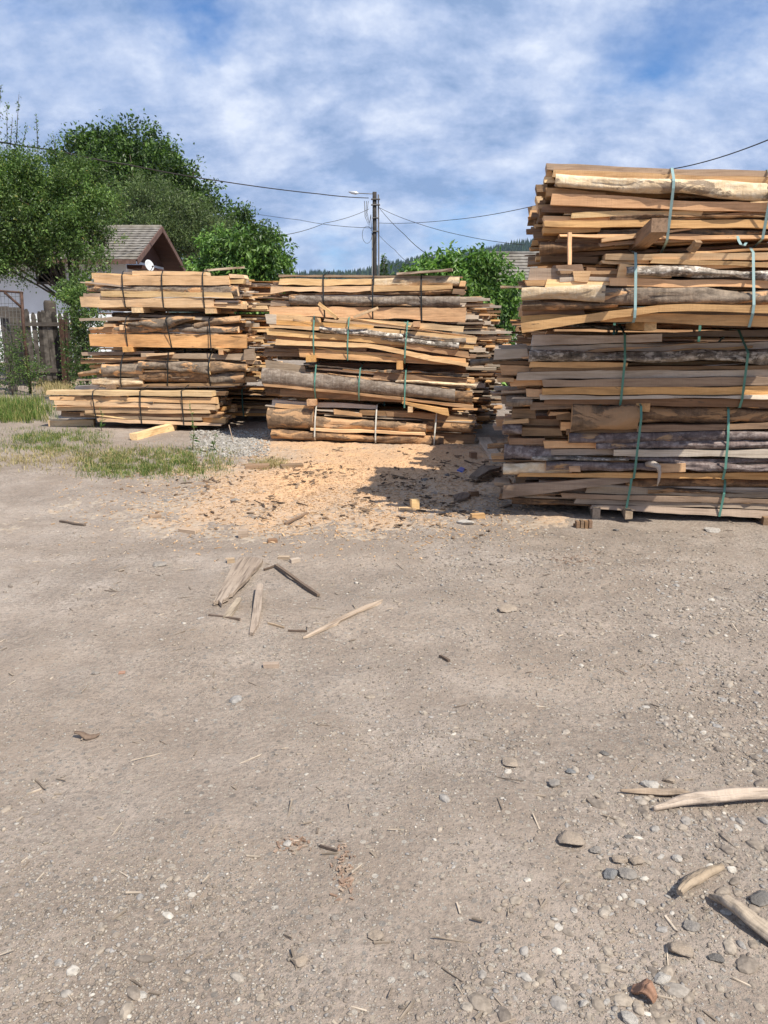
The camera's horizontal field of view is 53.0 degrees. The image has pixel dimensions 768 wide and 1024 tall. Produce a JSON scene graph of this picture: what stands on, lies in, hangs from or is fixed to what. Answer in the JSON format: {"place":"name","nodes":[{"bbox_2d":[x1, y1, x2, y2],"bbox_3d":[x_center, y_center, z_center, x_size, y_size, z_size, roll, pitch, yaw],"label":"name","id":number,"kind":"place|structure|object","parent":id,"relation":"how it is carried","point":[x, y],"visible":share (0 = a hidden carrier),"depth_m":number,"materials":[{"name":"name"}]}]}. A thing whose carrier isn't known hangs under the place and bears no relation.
{"place":"outdoors","nodes":[
{"label":"outdoors","id":0,"kind":"place"},
{"bbox_2d":[0,392,60,422],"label":"grass","id":1,"kind":"structure","parent":0,"point":[28,411],"depth_m":13.39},
{"bbox_2d":[43,300,57,382],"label":"wood pillar","id":2,"kind":"structure","parent":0,"point":[48,305],"depth_m":19.91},
{"bbox_2d":[31,378,75,398],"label":"dry grass","id":3,"kind":"structure","parent":0,"point":[58,385],"depth_m":18.34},
{"bbox_2d":[0,424,113,456],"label":"grass","id":4,"kind":"structure","parent":0,"point":[41,438],"depth_m":10.48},
{"bbox_2d":[59,319,70,385],"bbox_3d":[-7.820,-3.867,18.875,0.230,1.678,0.120,0,14,0],"label":"steel post","id":5,"kind":"object","parent":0,"point":[63,335],"visible":0.5,"depth_m":18.81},
{"bbox_2d":[0,225,185,361],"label":"white house","id":6,"kind":"structure","parent":0,"point":[141,246],"depth_m":30.04,"materials":[{"name":"paint"}]},
{"bbox_2d":[0,443,239,478],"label":"dry grass","id":7,"kind":"structure","parent":0,"point":[21,459],"depth_m":9.17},
{"bbox_2d":[0,141,365,197],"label":"power cable","id":8,"kind":"object","parent":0,"point":[187,175],"visible":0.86,"depth_m":29.37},
{"bbox_2d":[0,345,767,1023],"bbox_3d":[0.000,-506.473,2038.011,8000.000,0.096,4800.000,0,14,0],"label":"ground","id":9,"kind":"structure","parent":0,"point":[34,657],"depth_m":3.04,"materials":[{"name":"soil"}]},
{"bbox_2d":[0,306,17,391],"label":"fence post","id":10,"kind":"object","parent":9,"relation":"on","point":[3,320],"visible":0.39,"depth_m":17.50,"materials":[{"name":"brown wood"}]},
{"bbox_2d":[0,290,31,393],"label":"wire gate","id":11,"kind":"structure","parent":9,"relation":"on","point":[20,304],"depth_m":17.06,"materials":[{"name":"metal"}]},
{"bbox_2d":[0,307,31,383],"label":"dark board","id":12,"kind":"object","parent":9,"relation":"on","point":[16,320],"visible":0.25,"depth_m":19.50,"materials":[{"name":"brown wood"}]},
{"bbox_2d":[0,319,51,395],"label":"weed shrub","id":13,"kind":"object","parent":9,"relation":"on","point":[10,379],"visible":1,"depth_m":16.73,"materials":[{"name":"green plant"}]},
{"bbox_2d":[19,309,83,380],"bbox_3d":[-8.220,-4.125,19.043,1.481,1.752,0.081,0,14,0],"label":"picket fence","id":14,"kind":"object","parent":9,"relation":"on","point":[51,324],"visible":0.6,"depth_m":19.03,"materials":[{"name":"grey wood"}]},
{"bbox_2d":[0,308,104,376],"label":"plum shrub","id":15,"kind":"object","parent":9,"relation":"on","point":[1,357],"visible":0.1,"depth_m":20.93,"materials":[{"name":"green plant"}]},
{"bbox_2d":[0,85,137,314],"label":"fruit tree","id":16,"kind":"object","parent":9,"relation":"on","point":[36,201],"visible":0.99,"depth_m":20.88,"materials":[{"name":"green plant"}]},
{"bbox_2d":[48,418,95,426],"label":"loose beam","id":17,"kind":"structure","parent":9,"relation":"on","point":[66,422],"depth_m":12.02,"materials":[{"name":"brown wood"}]},
{"bbox_2d":[48,268,110,389],"bbox_3d":[-5.880,-3.401,15.153,1.196,2.668,1.191,-10,17,-35],"label":"plum shrub","id":18,"kind":"object","parent":9,"relation":"on","point":[72,296],"visible":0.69,"depth_m":14.94,"materials":[{"name":"green plant"}]},
{"bbox_2d":[74,731,99,739],"bbox_3d":[-1.183,0.890,3.064,0.099,0.033,0.037,-1,14,-6],"label":"bark piece","id":19,"kind":"object","parent":9,"relation":"on","point":[84,735],"visible":1,"depth_m":3.06,"materials":[{"name":"brown wood"}]},
{"bbox_2d":[48,108,235,253],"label":"broadleaf tree","id":20,"kind":"object","parent":9,"relation":"on","point":[120,146],"visible":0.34,"depth_m":46.76,"materials":[{"name":"green plant"}]},
{"bbox_2d":[46,385,237,425],"bbox_3d":[-3.645,-1.742,12.061,2.871,0.602,1.175,2,14,8],"label":"timber bundle","id":21,"kind":"object","parent":9,"relation":"on","point":[211,406],"visible":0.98,"depth_m":11.59,"materials":[{"name":"brown wood"}]},
{"bbox_2d":[77,348,261,386],"bbox_3d":[-3.251,-2.271,12.017,2.904,0.594,0.992,2,14,8],"label":"timber bundle","id":22,"kind":"object","parent":21,"relation":"on","point":[129,369],"visible":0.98,"depth_m":11.65,"materials":[{"name":"brown wood"}]},
{"bbox_2d":[122,347,156,351],"bbox_3d":[-3.807,-2.559,12.041,0.154,0.082,0.900,2,14,8],"label":"bearer","id":23,"kind":"object","parent":22,"relation":"on","point":[129,349],"visible":0.68,"depth_m":11.78,"materials":[{"name":"brown wood"}]},
{"bbox_2d":[218,348,241,354],"bbox_3d":[-2.357,-2.481,11.850,0.075,0.085,0.900,2,14,8],"label":"bearer","id":24,"kind":"object","parent":22,"relation":"on","point":[235,350],"visible":0.76,"depth_m":11.73,"materials":[{"name":"brown wood"}]},
{"bbox_2d":[79,312,262,351],"bbox_3d":[-3.281,-2.804,11.909,2.646,0.587,0.981,2,14,8],"label":"timber bundle","id":25,"kind":"object","parent":24,"relation":"on","point":[173,329],"visible":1,"depth_m":11.55,"materials":[{"name":"brown wood"}]},
{"bbox_2d":[132,307,165,312],"bbox_3d":[-3.618,-3.110,11.876,0.154,0.081,0.900,2,14,8],"label":"bearer","id":26,"kind":"object","parent":25,"relation":"on","point":[140,309],"visible":0.55,"depth_m":11.48,"materials":[{"name":"brown wood"}]},
{"bbox_2d":[80,271,258,311],"bbox_3d":[-3.247,-3.377,11.797,2.576,0.606,0.928,2,14,8],"label":"timber bundle","id":27,"kind":"object","parent":25,"relation":"on","point":[175,291],"visible":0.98,"depth_m":11.40,"materials":[{"name":"brown wood"}]},
{"bbox_2d":[205,308,233,313],"bbox_3d":[-2.494,-3.058,11.726,0.144,0.075,0.900,2,14,8],"label":"bearer","id":28,"kind":"object","parent":25,"relation":"on","point":[213,311],"visible":0.71,"depth_m":11.38,"materials":[{"name":"brown wood"}]},
{"bbox_2d":[129,424,176,439],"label":"loose beam","id":29,"kind":"structure","parent":9,"relation":"on","point":[152,431],"depth_m":10.99,"materials":[{"name":"brown wood"}]},
{"bbox_2d":[74,441,237,482],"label":"grass","id":30,"kind":"structure","parent":9,"relation":"on","point":[148,467],"depth_m":8.74,"materials":[{"name":"plant"}]},
{"bbox_2d":[91,157,239,270],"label":"willow","id":31,"kind":"object","parent":9,"relation":"on","point":[154,208],"visible":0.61,"depth_m":40.46,"materials":[{"name":"green plant"}]},
{"bbox_2d":[178,527,200,533],"bbox_3d":[-1.538,0.147,6.098,0.165,0.030,0.082,6,15,22],"label":"wood block","id":32,"kind":"object","parent":9,"relation":"on","point":[190,530],"depth_m":6.07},
{"bbox_2d":[124,385,296,415],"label":"timber bundle","id":33,"kind":"object","parent":9,"relation":"on","point":[250,400],"visible":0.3,"depth_m":12.63,"materials":[{"name":"brown wood"}]},
{"bbox_2d":[99,347,281,378],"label":"timber bundle","id":34,"kind":"object","parent":33,"relation":"on","point":[260,354],"visible":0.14,"depth_m":12.62,"materials":[{"name":"brown wood"}]},
{"bbox_2d":[99,313,275,344],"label":"timber bundle","id":35,"kind":"object","parent":34,"relation":"on","point":[263,324],"visible":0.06,"depth_m":12.40,"materials":[{"name":"brown wood"}]},
{"bbox_2d":[129,281,288,311],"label":"timber bundle","id":36,"kind":"object","parent":35,"relation":"on","point":[263,288],"visible":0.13,"depth_m":12.26,"materials":[{"name":"brown wood"}]},
{"bbox_2d":[189,427,270,456],"bbox_3d":[-2.174,-0.986,10.614,1.223,0.096,2.974,-2,14,-8],"label":"crushed stone","id":37,"kind":"object","parent":9,"relation":"on","point":[241,441],"visible":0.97,"depth_m":10.30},
{"bbox_2d":[223,597,241,617],"bbox_3d":[-0.851,0.540,4.356,0.042,0.012,0.308,1,14,3],"label":"broken plank","id":38,"kind":"object","parent":9,"relation":"on","point":[233,607],"visible":1,"depth_m":4.34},
{"bbox_2d":[213,557,262,606],"bbox_3d":[-0.920,0.426,4.857,0.180,0.022,0.906,0,14,1],"label":"broken plank","id":39,"kind":"object","parent":9,"relation":"on","point":[243,570],"visible":1,"depth_m":4.88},
{"bbox_2d":[179,221,298,347],"bbox_3d":[-4.301,-6.311,22.997,3.641,4.527,2.959,0,14,0],"label":"walnut tree","id":40,"kind":"object","parent":9,"relation":"on","point":[263,259],"visible":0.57,"depth_m":22.46,"materials":[{"name":"green plant"}]},
{"bbox_2d":[214,197,293,254],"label":"broadleaf tree","id":41,"kind":"object","parent":9,"relation":"on","point":[245,216],"visible":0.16,"depth_m":48.56,"materials":[{"name":"green plant"}]},
{"bbox_2d":[249,583,262,635],"bbox_3d":[-0.721,0.541,4.387,0.050,0.016,0.787,-1,14,-6],"label":"broken plank","id":42,"kind":"object","parent":9,"relation":"on","point":[256,613],"visible":1,"depth_m":4.33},
{"bbox_2d":[245,455,290,470],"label":"dry grass","id":43,"kind":"structure","parent":9,"relation":"on","point":[271,462],"depth_m":8.80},
{"bbox_2d":[0,430,586,544],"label":"sawdust","id":44,"kind":"object","parent":9,"relation":"on","point":[323,449],"visible":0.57,"depth_m":7.38},
{"bbox_2d":[245,463,269,469],"bbox_3d":[-1.409,-0.507,8.569,0.266,0.050,0.124,-2,14,-8],"label":"wood block","id":45,"kind":"object","parent":44,"relation":"on","point":[256,466],"depth_m":8.52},
{"bbox_2d":[52,434,544,560],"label":"wood chips","id":46,"kind":"object","parent":44,"relation":"on","point":[348,494],"visible":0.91,"depth_m":7.05,"materials":[{"name":"wood"}]},
{"bbox_2d":[107,439,536,538],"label":"bark chips","id":47,"kind":"object","parent":44,"relation":"on","point":[371,501],"visible":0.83,"depth_m":7.29,"materials":[{"name":"wood"}]},
{"bbox_2d":[453,492,470,501],"bbox_3d":[0.720,-0.147,7.128,0.158,0.038,0.351,3,14,13],"label":"bark sheet","id":48,"kind":"object","parent":44,"relation":"on","point":[462,496],"visible":0.88,"depth_m":7.05,"materials":[{"name":"brown wood"}]},
{"bbox_2d":[469,465,501,479],"bbox_3d":[1.087,-0.430,8.052,0.237,0.080,0.687,5,15,20],"label":"bark sheet","id":49,"kind":"object","parent":44,"relation":"on","point":[481,471],"visible":1,"depth_m":7.93,"materials":[{"name":"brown wood"}]},
{"bbox_2d":[478,437,504,463],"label":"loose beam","id":50,"kind":"structure","parent":44,"relation":"on","point":[483,442],"depth_m":9.73,"materials":[{"name":"grey wood"}]},
{"bbox_2d":[274,564,319,596],"bbox_3d":[-0.560,0.429,4.902,0.024,0.019,0.613,-9,19,-31],"label":"thin branch","id":51,"kind":"object","parent":9,"relation":"on","point":[298,581],"visible":1,"depth_m":4.88,"materials":[{"name":"brown wood"}]},
{"bbox_2d":[290,953,307,967],"bbox_3d":[-0.216,1.146,1.969,0.038,0.021,0.033,12,19,41],"label":"stone","id":52,"kind":"object","parent":9,"relation":"on","point":[299,960],"visible":1,"depth_m":1.96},
{"bbox_2d":[303,599,382,638],"bbox_3d":[-0.215,0.587,4.279,0.054,0.010,0.698,10,17,35],"label":"split lath","id":53,"kind":"object","parent":9,"relation":"on","point":[335,622],"visible":1,"depth_m":4.26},
{"bbox_2d":[349,191,379,278],"bbox_3d":[-1.006,-12.331,40.193,1.612,8.282,0.285,0,14,0],"label":"utility pole","id":54,"kind":"object","parent":9,"relation":"on","point":[373,228],"visible":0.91,"depth_m":39.59,"materials":[{"name":"wood"}]},
{"bbox_2d":[388,140,767,223],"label":"power cable","id":55,"kind":"object","parent":54,"relation":"attached to","point":[673,168],"visible":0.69,"depth_m":16.29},
{"bbox_2d":[367,929,383,940],"bbox_3d":[-0.024,1.127,2.050,0.039,0.014,0.034,10,17,35],"label":"stone","id":56,"kind":"object","parent":9,"relation":"on","point":[375,935],"visible":1,"depth_m":2.05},
{"bbox_2d":[0,521,767,1023],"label":"wood splinters","id":57,"kind":"object","parent":9,"relation":"on","point":[388,829],"visible":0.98,"depth_m":2.45,"materials":[{"name":"wood"}]},
{"bbox_2d":[282,395,490,428],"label":"timber bundle","id":58,"kind":"object","parent":9,"relation":"on","point":[478,411],"visible":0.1,"depth_m":11.28,"materials":[{"name":"brown wood"}]},
{"bbox_2d":[303,361,495,395],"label":"timber bundle","id":59,"kind":"object","parent":58,"relation":"on","point":[477,373],"visible":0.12,"depth_m":11.02,"materials":[{"name":"brown wood"}]},
{"bbox_2d":[382,328,496,358],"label":"timber bundle","id":60,"kind":"object","parent":59,"relation":"on","point":[481,349],"visible":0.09,"depth_m":10.91,"materials":[{"name":"brown wood"}]},
{"bbox_2d":[309,296,489,327],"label":"timber bundle","id":61,"kind":"object","parent":60,"relation":"on","point":[474,310],"visible":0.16,"depth_m":10.89,"materials":[{"name":"brown wood"}]},
{"bbox_2d":[273,552,599,902],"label":"bark crumbs","id":62,"kind":"object","parent":9,"relation":"on","point":[341,880],"visible":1,"depth_m":2.33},
{"bbox_2d":[390,239,527,385],"bbox_3d":[1.866,-4.646,18.401,3.570,3.601,1.890,0,14,0],"label":"walnut tree","id":63,"kind":"object","parent":9,"relation":"on","point":[480,270],"visible":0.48,"depth_m":17.91,"materials":[{"name":"green plant"}]},
{"bbox_2d":[437,395,502,420],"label":"timber bundle","id":64,"kind":"object","parent":9,"relation":"on","point":[492,411],"visible":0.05,"depth_m":12.07,"materials":[{"name":"brown wood"}]},
{"bbox_2d":[469,360,501,389],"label":"timber bundle","id":65,"kind":"object","parent":64,"relation":"on","point":[496,383],"visible":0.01,"depth_m":11.96,"materials":[{"name":"brown wood"}]},
{"bbox_2d":[483,328,512,357],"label":"timber bundle","id":66,"kind":"object","parent":65,"relation":"on","point":[500,339],"visible":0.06,"depth_m":11.82,"materials":[{"name":"brown wood"}]},
{"bbox_2d":[464,303,500,328],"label":"timber bundle","id":67,"kind":"object","parent":66,"relation":"on","point":[489,324],"visible":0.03,"depth_m":11.75,"materials":[{"name":"brown wood"}]},
{"bbox_2d":[498,604,517,612],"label":"stone","id":68,"kind":"object","parent":9,"relation":"on","point":[506,608],"visible":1,"depth_m":4.41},
{"bbox_2d":[502,757,517,766],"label":"stone","id":69,"kind":"object","parent":9,"relation":"on","point":[508,761],"visible":1,"depth_m":2.85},
{"bbox_2d":[557,830,585,844],"bbox_3d":[0.588,1.027,2.417,0.086,0.038,0.070,6,15,22],"label":"stone","id":70,"kind":"object","parent":9,"relation":"on","point":[569,837],"visible":1,"depth_m":2.40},
{"bbox_2d":[573,519,592,528],"bbox_3d":[1.600,0.096,6.188,0.140,0.067,0.069,-1,14,-3],"label":"slotted block","id":71,"kind":"object","parent":9,"relation":"on","point":[582,523],"depth_m":6.16,"materials":[{"name":"brown wood"}]},
{"bbox_2d":[603,868,617,879],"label":"stone","id":72,"kind":"object","parent":9,"relation":"on","point":[609,873],"visible":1,"depth_m":2.28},
{"bbox_2d":[482,475,767,517],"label":"timber bundle","id":73,"kind":"object","parent":9,"relation":"on","point":[727,497],"visible":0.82,"depth_m":6.38,"materials":[{"name":"brown wood"}]},
{"bbox_2d":[485,404,767,479],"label":"timber bundle","id":74,"kind":"object","parent":73,"relation":"on","point":[606,441],"visible":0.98,"depth_m":6.20,"materials":[{"name":"brown wood"}]},
{"bbox_2d":[470,324,767,409],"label":"timber bundle","id":75,"kind":"object","parent":74,"relation":"on","point":[542,372],"visible":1,"depth_m":6.06,"materials":[{"name":"brown wood"}]},
{"bbox_2d":[625,322,656,330],"bbox_3d":[1.915,-1.395,5.762,0.088,0.067,0.900,2,14,9],"label":"bearer","id":76,"kind":"object","parent":75,"relation":"on","point":[647,326],"visible":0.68,"depth_m":5.41,"materials":[{"name":"brown wood"}]},
{"bbox_2d":[500,236,767,332],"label":"timber bundle","id":77,"kind":"object","parent":76,"relation":"on","point":[726,288],"visible":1,"depth_m":5.29,"materials":[{"name":"brown wood"}]},
{"bbox_2d":[567,232,571,264],"bbox_3d":[1.282,-1.820,5.321,0.033,0.215,0.015,-6,9,-21],"label":"loose board","id":78,"kind":"object","parent":77,"relation":"on","point":[569,248],"visible":1,"depth_m":5.32,"materials":[{"name":"brown wood"}]},
{"bbox_2d":[525,163,767,266],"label":"timber bundle","id":79,"kind":"object","parent":77,"relation":"on","point":[598,211],"visible":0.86,"depth_m":5.25,"materials":[{"name":"brown wood"}]},
{"bbox_2d":[626,218,667,251],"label":"prop beam","id":80,"kind":"structure","parent":79,"relation":"on","point":[650,232],"depth_m":5.00,"materials":[{"name":"brown wood"}]},
{"bbox_2d":[686,240,702,252],"bbox_3d":[2.092,-1.790,5.186,0.071,0.079,0.035,-8,56,-28],"label":"loose board","id":81,"kind":"object","parent":77,"relation":"on","point":[694,246],"visible":1,"depth_m":5.17,"materials":[{"name":"brown wood"}]},
{"bbox_2d":[645,461,660,485],"bbox_3d":[2.144,-0.313,6.156,0.065,0.204,0.154,-6,15,-24],"label":"bark curl","id":82,"kind":"object","parent":74,"relation":"hanging from","point":[654,464],"visible":1,"depth_m":6.11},
{"bbox_2d":[618,867,636,879],"bbox_3d":[0.725,1.077,2.292,0.058,0.026,0.042,6,15,24],"label":"stone","id":83,"kind":"object","parent":9,"relation":"on","point":[628,873],"visible":1,"depth_m":2.28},
{"bbox_2d":[621,1010,638,1023],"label":"stone","id":84,"kind":"object","parent":9,"relation":"on","point":[628,1017],"visible":1,"depth_m":1.81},
{"bbox_2d":[631,978,657,1003],"bbox_3d":[0.631,1.160,1.870,0.046,0.056,0.061,-12,18,-40],"label":"bark piece","id":85,"kind":"object","parent":9,"relation":"on","point":[646,987],"visible":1,"depth_m":1.86,"materials":[{"name":"orange wood"}]},
{"bbox_2d":[640,780,658,787],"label":"stone","id":86,"kind":"object","parent":9,"relation":"on","point":[649,784],"visible":0.91,"depth_m":2.73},
{"bbox_2d":[620,788,688,795],"bbox_3d":[0.942,0.970,2.676,0.238,0.041,0.049,3,14,11],"label":"driftwood","id":87,"kind":"object","parent":9,"relation":"on","point":[662,791],"visible":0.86,"depth_m":2.68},
{"bbox_2d":[654,972,671,984],"bbox_3d":[0.696,1.168,1.930,0.051,0.018,0.034,-7,16,-26],"label":"stone","id":88,"kind":"object","parent":9,"relation":"on","point":[661,978],"visible":1,"depth_m":1.92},
{"bbox_2d":[666,940,693,957],"bbox_3d":[0.776,1.141,2.018,0.067,0.029,0.050,3,14,13],"label":"stone","id":89,"kind":"object","parent":9,"relation":"on","point":[680,947],"visible":1,"depth_m":2.00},
{"bbox_2d":[683,920,700,931],"bbox_3d":[0.837,1.126,2.094,0.041,0.015,0.041,9,17,32],"label":"stone","id":90,"kind":"object","parent":9,"relation":"on","point":[691,925],"visible":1,"depth_m":2.09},
{"bbox_2d":[676,862,724,895],"bbox_3d":[0.920,1.075,2.261,0.219,0.048,0.049,-9,17,-33],"label":"driftwood","id":91,"kind":"object","parent":9,"relation":"on","point":[691,880],"visible":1,"depth_m":2.26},
{"bbox_2d":[652,786,767,810],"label":"driftwood","id":92,"kind":"object","parent":9,"relation":"on","point":[728,794],"visible":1,"depth_m":2.60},
{"bbox_2d":[708,953,724,962],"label":"stone","id":93,"kind":"object","parent":9,"relation":"on","point":[717,957],"visible":1,"depth_m":1.99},
{"bbox_2d":[708,893,767,941],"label":"driftwood","id":94,"kind":"object","parent":9,"relation":"on","point":[752,920],"visible":1,"depth_m":2.10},
{"bbox_2d":[748,890,767,906],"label":"stone","id":95,"kind":"object","parent":9,"relation":"on","point":[759,898],"visible":1,"depth_m":2.18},
{"bbox_3d":[-0.895,-1.100,10.768,0.066,0.066,0.900,1,14,6],"label":"bearer","id":96,"kind":"object","parent":9,"relation":"on","visible":0},
{"bbox_2d":[265,398,477,444],"bbox_3d":[-0.141,-1.276,10.630,2.871,0.580,1.021,1,14,6],"label":"timber bundle","id":97,"kind":"object","parent":96,"relation":"on","point":[327,420],"visible":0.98,"depth_m":10.27,"materials":[{"name":"brown wood"}]},
{"bbox_2d":[257,356,475,415],"bbox_3d":[-0.215,-1.754,10.515,2.905,0.745,0.980,1,14,6],"label":"timber bundle","id":98,"kind":"object","parent":97,"relation":"on","point":[342,379],"visible":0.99,"depth_m":10.12,"materials":[{"name":"brown wood"}]},
{"bbox_2d":[249,313,476,366],"bbox_3d":[-0.251,-2.322,10.343,2.982,0.668,0.942,1,14,6],"label":"timber bundle","id":99,"kind":"object","parent":98,"relation":"on","point":[339,338],"visible":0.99,"depth_m":9.97,"materials":[{"name":"brown wood"}]},
{"bbox_2d":[258,271,466,322],"bbox_3d":[-0.254,-2.862,10.287,2.721,0.642,0.953,1,14,6],"label":"timber bundle","id":100,"kind":"object","parent":99,"relation":"on","point":[429,298],"visible":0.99,"depth_m":9.88,"materials":[{"name":"brown wood"}]},
{"bbox_2d":[397,268,452,274],"bbox_3d":[0.515,-3.038,9.744,0.704,0.033,0.142,-1,14,11],"label":"loose board","id":101,"kind":"object","parent":100,"relation":"on","point":[423,272],"visible":1,"depth_m":9.70,"materials":[{"name":"brown wood"}]},
{"bbox_2d":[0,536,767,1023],"bbox_3d":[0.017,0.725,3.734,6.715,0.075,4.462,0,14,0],"label":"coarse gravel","id":102,"kind":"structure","parent":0,"point":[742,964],"depth_m":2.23,"materials":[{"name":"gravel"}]},
{"bbox_2d":[0,0,767,274],"label":"sky","id":103,"kind":"structure","parent":0,"point":[449,110],"materials":[{"name":"blue"}]},
{"bbox_2d":[489,251,538,343],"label":"tiled house","id":104,"kind":"structure","parent":0,"point":[520,258],"depth_m":35.38,"materials":[{"name":"grey paint"}]},
{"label":"timber bundle","id":105,"kind":"object","parent":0,"visible":0},
{"bbox_2d":[535,404,755,413],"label":"timber bundle","id":106,"kind":"object","parent":105,"relation":"on","point":[541,411],"visible":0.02,"depth_m":7.45,"materials":[{"name":"brown wood"}]},
{"bbox_2d":[528,322,767,344],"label":"timber bundle","id":107,"kind":"object","parent":106,"relation":"on","point":[667,328],"visible":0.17,"depth_m":7.31,"materials":[{"name":"brown wood"}]},
{"bbox_2d":[537,264,654,270],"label":"timber bundle","id":108,"kind":"object","parent":107,"relation":"on","point":[598,266],"visible":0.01,"depth_m":7.09,"materials":[{"name":"brown wood"}]},
{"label":"timber bundle","id":109,"kind":"object","parent":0,"visible":0},
{"bbox_2d":[505,383,512,409],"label":"timber bundle","id":110,"kind":"object","parent":109,"relation":"on","point":[508,408],"depth_m":8.62,"materials":[{"name":"brown wood"}]},
{"bbox_2d":[509,319,663,345],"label":"timber bundle","id":111,"kind":"object","parent":110,"relation":"on","point":[524,340],"visible":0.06,"depth_m":8.49,"materials":[{"name":"brown wood"}]},
{"bbox_3d":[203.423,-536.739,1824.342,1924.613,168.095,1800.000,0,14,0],"label":"hills","id":112,"kind":"structure","parent":0,"visible":0},
{"bbox_2d":[272,237,533,278],"bbox_3d":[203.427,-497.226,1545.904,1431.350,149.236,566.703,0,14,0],"label":"hill forest","id":113,"kind":"object","parent":112,"relation":"on","point":[514,246],"visible":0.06,"depth_m":1586.09,"materials":[{"name":"green plant"}]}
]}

